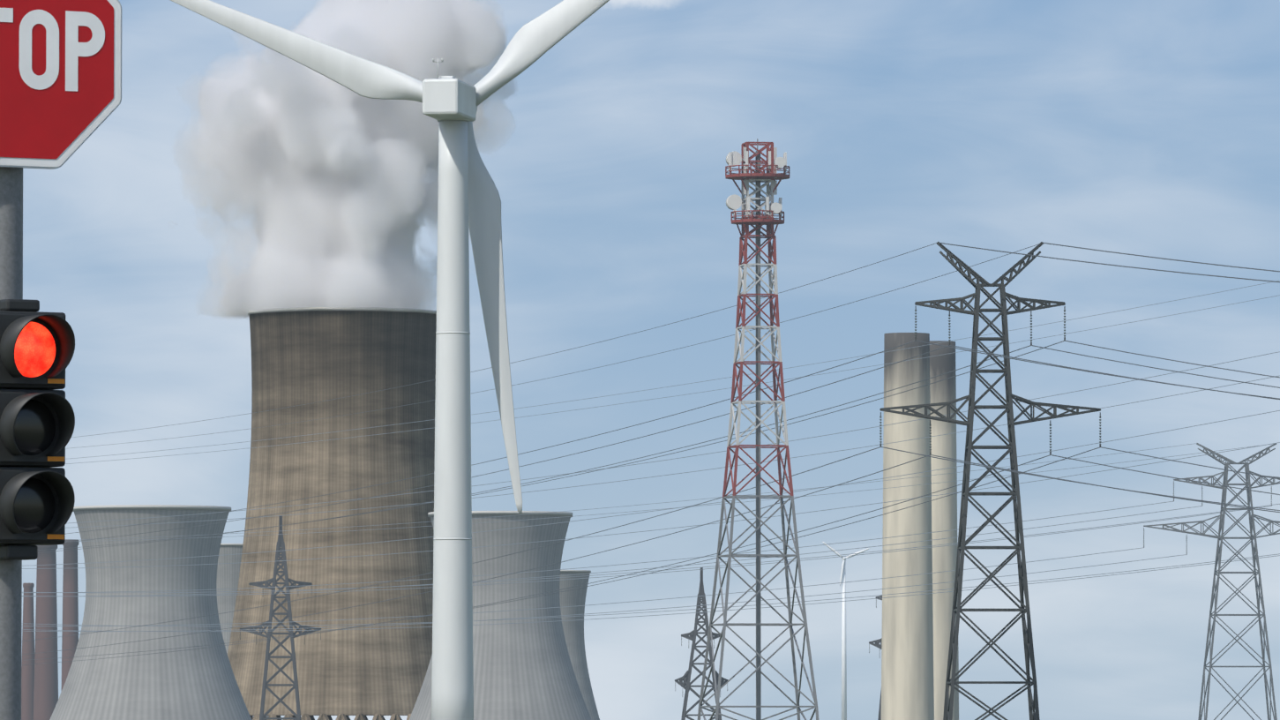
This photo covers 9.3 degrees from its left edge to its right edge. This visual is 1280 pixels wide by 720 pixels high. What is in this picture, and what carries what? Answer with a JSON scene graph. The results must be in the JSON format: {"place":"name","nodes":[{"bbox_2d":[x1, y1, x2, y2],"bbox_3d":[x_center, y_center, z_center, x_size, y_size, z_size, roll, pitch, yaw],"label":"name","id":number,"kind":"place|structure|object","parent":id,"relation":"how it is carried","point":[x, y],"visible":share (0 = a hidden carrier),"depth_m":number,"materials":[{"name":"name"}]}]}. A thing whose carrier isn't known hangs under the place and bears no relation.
{"place":"outdoors","nodes":[
{"label":"outdoors","id":0,"kind":"place"},
{"bbox_2d":[431,120,473,719],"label":"wind turbine tower","id":1,"kind":"structure","parent":0,"point":[452,680],"depth_m":854.15,"materials":[{"name":"white metal"}]},
{"bbox_2d":[170,0,609,514],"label":"wind turbine rotor","id":2,"kind":"object","parent":1,"relation":"attached to","point":[452,97],"visible":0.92,"depth_m":860.47,"materials":[{"name":"white plastic"}]},
{"bbox_2d":[21,0,1279,719],"label":"sky","id":3,"kind":"structure","parent":0,"point":[229,177],"materials":[{"name":"blue"}]},
{"label":"ground","id":4,"kind":"structure","parent":0,"visible":0},
{"bbox_2d":[0,166,22,719],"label":"signal mast","id":5,"kind":"object","parent":4,"relation":"on","point":[11,288],"visible":0.5,"depth_m":29.87,"materials":[{"name":"metal"}]},
{"bbox_2d":[0,299,74,560],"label":"traffic light","id":6,"kind":"object","parent":5,"relation":"attached to","point":[37,425],"visible":1,"depth_m":29.69,"materials":[{"name":"black plastic"}]},
{"bbox_2d":[0,0,122,169],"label":"stop sign","id":7,"kind":"object","parent":5,"relation":"attached to","point":[60,81],"visible":1,"depth_m":29.95,"materials":[{"name":"red metal"}]},
{"bbox_2d":[21,583,34,719],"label":"chimney","id":8,"kind":"object","parent":4,"relation":"on","point":[27,678],"visible":0.79,"depth_m":3292.86,"materials":[{"name":"brown"}]},
{"bbox_2d":[33,544,58,719],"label":"chimney","id":9,"kind":"object","parent":4,"relation":"on","point":[46,690],"visible":0.83,"depth_m":2991.79,"materials":[{"name":"brown"}]},
{"bbox_2d":[61,538,78,689],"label":"chimney","id":10,"kind":"object","parent":4,"relation":"on","point":[70,604],"visible":0.67,"depth_m":3193.03,"materials":[{"name":"grey"}]},
{"bbox_2d":[49,504,252,719],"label":"cooling tower","id":11,"kind":"structure","parent":4,"relation":"on","point":[199,683],"depth_m":2872.82,"materials":[{"name":"concrete"}]},
{"bbox_2d":[216,543,269,717],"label":"cooling tower","id":12,"kind":"structure","parent":4,"relation":"on","point":[228,575],"depth_m":5481.95,"materials":[{"name":"concrete"}]},
{"bbox_2d":[239,516,321,719],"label":"pylon","id":13,"kind":"object","parent":4,"relation":"on","point":[280,542],"visible":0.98,"depth_m":2589.39,"materials":[{"name":"grey metal"}]},
{"bbox_2d":[227,306,436,719],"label":"cooling tower","id":14,"kind":"structure","parent":4,"relation":"on","point":[300,357],"depth_m":3701.07,"materials":[{"name":"concrete"}]},
{"bbox_2d":[409,510,591,719],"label":"cooling tower","id":15,"kind":"structure","parent":4,"relation":"on","point":[523,669],"depth_m":2992.93,"materials":[{"name":"concrete"}]},
{"bbox_2d":[559,569,599,719],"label":"cooling tower","id":16,"kind":"structure","parent":4,"relation":"on","point":[573,627],"depth_m":5494.79,"materials":[{"name":"concrete"}]},
{"bbox_2d":[674,567,728,719],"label":"pylon","id":17,"kind":"object","parent":4,"relation":"on","point":[685,677],"visible":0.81,"depth_m":2992.07,"materials":[{"name":"grey metal"}]},
{"bbox_2d":[697,138,819,719],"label":"telecom mast","id":18,"kind":"object","parent":4,"relation":"on","point":[773,163],"visible":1,"depth_m":998.15,"materials":[{"name":"red metal"}]},
{"bbox_2d":[822,541,869,719],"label":"wind turbine","id":19,"kind":"object","parent":4,"relation":"on","point":[843,658],"visible":0.98,"depth_m":5204.21,"materials":[{"name":"white paint"}]},
{"bbox_2d":[868,595,882,719],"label":"pylon","id":20,"kind":"object","parent":4,"relation":"on","point":[877,644],"visible":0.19,"depth_m":2996.11,"materials":[{"name":"grey metal"}]},
{"bbox_2d":[881,332,934,719],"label":"concrete chimney","id":21,"kind":"object","parent":4,"relation":"on","point":[907,668],"visible":0.96,"depth_m":2493.80,"materials":[{"name":"grey concrete"}]},
{"bbox_2d":[929,340,958,719],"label":"concrete chimney","id":22,"kind":"object","parent":4,"relation":"on","point":[944,512],"visible":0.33,"depth_m":2619.92,"materials":[{"name":"grey concrete"}]},
{"bbox_2d":[879,241,1101,719],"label":"pylon","id":23,"kind":"object","parent":4,"relation":"on","point":[1014,493],"visible":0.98,"depth_m":1050.64,"materials":[{"name":"grey metal"}]},
{"bbox_2d":[21,242,1279,665],"bbox_3d":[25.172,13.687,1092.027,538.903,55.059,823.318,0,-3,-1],"label":"power lines","id":24,"kind":"object","parent":23,"relation":"attached to","point":[773,428],"visible":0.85,"depth_m":1091.71,"materials":[{"name":"grey metal"}]},
{"bbox_2d":[1143,442,1279,719],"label":"pylon","id":25,"kind":"object","parent":4,"relation":"on","point":[1218,554],"visible":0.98,"depth_m":1899.92,"materials":[{"name":"grey metal"}]},
{"bbox_2d":[21,442,1279,631],"bbox_3d":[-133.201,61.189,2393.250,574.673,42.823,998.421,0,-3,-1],"label":"power lines","id":26,"kind":"object","parent":25,"relation":"hanging from","point":[228,593],"visible":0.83,"depth_m":2145.88,"materials":[{"name":"grey metal"}]},
{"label":"third line pylon","id":27,"kind":"object","parent":4,"relation":"on","visible":0},
{"bbox_2d":[22,280,1279,568],"bbox_3d":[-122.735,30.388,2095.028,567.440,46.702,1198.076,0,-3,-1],"label":"power lines","id":28,"kind":"object","parent":27,"relation":"hanging from","point":[682,457],"visible":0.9,"depth_m":1811.74,"materials":[{"name":"grey metal"}]}
]}

